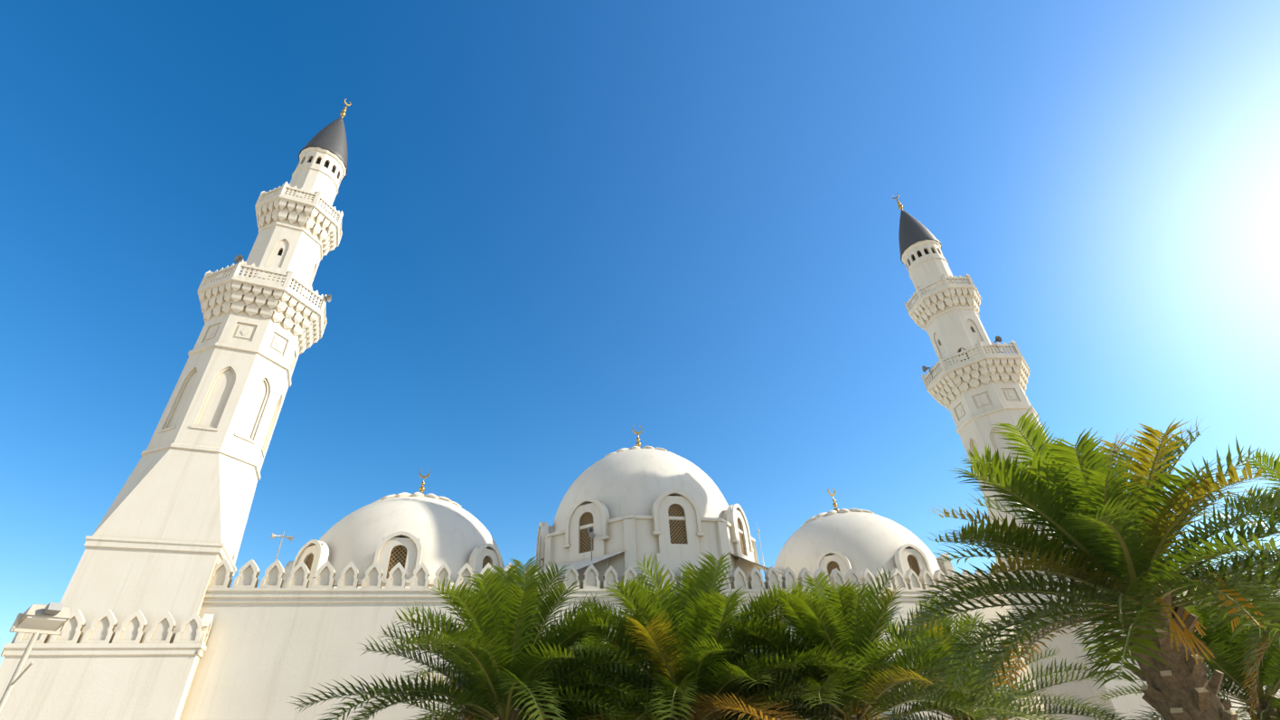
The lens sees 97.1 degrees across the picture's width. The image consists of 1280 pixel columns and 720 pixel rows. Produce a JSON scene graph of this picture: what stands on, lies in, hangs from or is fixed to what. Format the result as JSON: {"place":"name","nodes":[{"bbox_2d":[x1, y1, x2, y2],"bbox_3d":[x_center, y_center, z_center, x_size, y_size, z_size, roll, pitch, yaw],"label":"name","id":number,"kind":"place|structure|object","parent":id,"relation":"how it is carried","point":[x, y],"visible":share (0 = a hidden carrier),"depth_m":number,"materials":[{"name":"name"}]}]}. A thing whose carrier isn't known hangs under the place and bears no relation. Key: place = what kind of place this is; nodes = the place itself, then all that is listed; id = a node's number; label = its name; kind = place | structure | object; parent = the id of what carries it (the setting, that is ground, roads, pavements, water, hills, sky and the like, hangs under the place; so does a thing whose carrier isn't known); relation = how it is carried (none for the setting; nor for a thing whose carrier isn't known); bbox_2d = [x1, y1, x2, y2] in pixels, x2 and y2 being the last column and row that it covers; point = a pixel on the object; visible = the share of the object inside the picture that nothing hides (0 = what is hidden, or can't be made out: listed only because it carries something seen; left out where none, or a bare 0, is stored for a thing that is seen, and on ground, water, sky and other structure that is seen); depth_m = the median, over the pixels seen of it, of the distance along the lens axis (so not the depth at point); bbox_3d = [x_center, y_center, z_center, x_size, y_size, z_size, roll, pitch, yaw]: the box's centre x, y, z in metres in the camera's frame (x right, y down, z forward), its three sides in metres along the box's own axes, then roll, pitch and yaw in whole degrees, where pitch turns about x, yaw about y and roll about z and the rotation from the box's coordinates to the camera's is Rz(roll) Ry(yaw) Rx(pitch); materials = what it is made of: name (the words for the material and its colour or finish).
{"place":"outdoors","nodes":[
{"label":"outdoors","id":0,"kind":"place"},
{"bbox_2d":[0,0,1279,665],"label":"sky","id":1,"kind":"structure","parent":0,"point":[569,226],"materials":[{"name":"blue"}]},
{"bbox_2d":[179,557,1279,719],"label":"wall","id":2,"kind":"structure","parent":0,"point":[271,644],"depth_m":26.18,"materials":[{"name":"white paint"}]},
{"bbox_2d":[271,530,294,560],"bbox_3d":[-19.101,10.883,29.426,1.065,3.955,0.380,21,-40,-32],"label":"speaker pole","id":3,"kind":"object","parent":2,"relation":"on","point":[274,535],"visible":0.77,"depth_m":30.20,"materials":[{"name":"grey metal"}]},
{"bbox_2d":[282,468,517,587],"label":"dome","id":4,"kind":"structure","parent":2,"relation":"on","point":[411,532],"depth_m":31.79,"materials":[{"name":"paint"}]},
{"bbox_2d":[587,527,595,560],"bbox_3d":[-2.786,11.724,32.535,0.380,4.241,1.065,-3,-33,-1],"label":"speaker pole","id":5,"kind":"object","parent":2,"relation":"on","point":[590,531],"visible":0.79,"depth_m":33.20,"materials":[{"name":"grey metal"}]},
{"bbox_2d":[535,424,798,588],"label":"dome","id":6,"kind":"structure","parent":2,"relation":"on","point":[632,505],"depth_m":35.30,"materials":[{"name":"paint"}]},
{"bbox_2d":[756,523,765,574],"bbox_3d":[8.052,13.229,36.879,0.259,5.346,0.259,-17,-35,19],"label":"lightning mast","id":7,"kind":"object","parent":2,"relation":"on","point":[757,530],"visible":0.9,"depth_m":37.22,"materials":[{"name":"white metal"}]},
{"bbox_2d":[764,487,953,582],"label":"dome","id":8,"kind":"structure","parent":2,"relation":"on","point":[842,541],"depth_m":40.04,"materials":[{"name":"paint"}]},
{"label":"ground","id":9,"kind":"structure","parent":0,"visible":0},
{"bbox_2d":[0,602,70,715],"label":"flood light","id":10,"kind":"object","parent":9,"relation":"on","point":[49,618],"visible":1,"depth_m":7.55,"materials":[{"name":"white metal"}]},
{"bbox_2d":[0,146,346,719],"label":"minaret","id":11,"kind":"object","parent":9,"relation":"on","point":[161,542],"visible":0.96,"depth_m":27.11,"materials":[{"name":"white paint"}]},
{"bbox_2d":[234,254,331,301],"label":"loudspeakers","id":12,"kind":"object","parent":11,"relation":"attached to","point":[238,258],"visible":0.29,"depth_m":33.27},
{"bbox_2d":[298,116,347,179],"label":"conical roof","id":13,"kind":"structure","parent":11,"relation":"on","point":[331,136],"depth_m":43.66,"materials":[{"name":"grey metal"}]},
{"bbox_2d":[339,98,350,116],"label":"crescent finial","id":14,"kind":"object","parent":13,"relation":"on","point":[343,113],"visible":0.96,"depth_m":47.15,"materials":[{"name":"gold metal"}]},
{"bbox_2d":[286,553,677,719],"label":"palm","id":15,"kind":"object","parent":9,"relation":"on","point":[507,662],"visible":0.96,"depth_m":13.98,"materials":[{"name":"green plant"}]},
{"bbox_2d":[378,634,585,719],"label":"palm","id":16,"kind":"object","parent":9,"relation":"on","point":[428,703],"visible":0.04,"depth_m":17.98,"materials":[{"name":"green plant"}]},
{"bbox_2d":[547,639,643,719],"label":"palm","id":17,"kind":"object","parent":9,"relation":"on","point":[569,701],"visible":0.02,"depth_m":20.33,"materials":[{"name":"green plant"}]},
{"bbox_2d":[518,609,742,719],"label":"palm","id":18,"kind":"object","parent":9,"relation":"on","point":[615,691],"visible":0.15,"depth_m":18.81,"materials":[{"name":"green plant"}]},
{"bbox_2d":[525,550,900,719],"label":"palm","id":19,"kind":"object","parent":9,"relation":"on","point":[683,638],"visible":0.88,"depth_m":14.24,"materials":[{"name":"green plant"}]},
{"bbox_2d":[649,613,884,719],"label":"palm","id":20,"kind":"object","parent":9,"relation":"on","point":[784,623],"depth_m":19.11,"materials":[{"name":"green plant"}]},
{"bbox_2d":[715,565,1070,719],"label":"palm","id":21,"kind":"object","parent":9,"relation":"on","point":[834,625],"visible":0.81,"depth_m":14.43,"materials":[{"name":"green plant"}]},
{"bbox_2d":[875,595,1144,719],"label":"palm","id":22,"kind":"object","parent":9,"relation":"on","point":[987,715],"visible":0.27,"depth_m":19.50,"materials":[{"name":"green plant"}]},
{"bbox_2d":[901,239,1223,719],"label":"minaret","id":23,"kind":"object","parent":9,"relation":"on","point":[975,385],"visible":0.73,"depth_m":37.60,"materials":[{"name":"white paint"}]},
{"bbox_2d":[898,209,941,263],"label":"conical roof","id":24,"kind":"structure","parent":23,"relation":"on","point":[912,230],"depth_m":47.10,"materials":[{"name":"grey metal"}]},
{"bbox_2d":[892,193,903,210],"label":"crescent finial","id":25,"kind":"object","parent":24,"relation":"on","point":[900,206],"visible":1,"depth_m":50.16,"materials":[{"name":"gold metal"}]},
{"bbox_2d":[922,335,1002,377],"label":"loudspeakers","id":26,"kind":"object","parent":23,"relation":"attached to","point":[998,338],"visible":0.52,"depth_m":38.11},
{"bbox_2d":[902,408,1279,719],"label":"palm","id":27,"kind":"object","parent":9,"relation":"on","point":[1091,512],"visible":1,"depth_m":8.44,"materials":[{"name":"green plant"}]},
{"bbox_2d":[1085,564,1279,719],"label":"palm","id":28,"kind":"object","parent":9,"relation":"on","point":[1218,644],"visible":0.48,"depth_m":17.00,"materials":[{"name":"green plant"}]},
{"bbox_2d":[1195,445,1279,710],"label":"palm","id":29,"kind":"object","parent":9,"relation":"on","point":[1254,638],"visible":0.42,"depth_m":14.70,"materials":[{"name":"green plant"}]}
]}

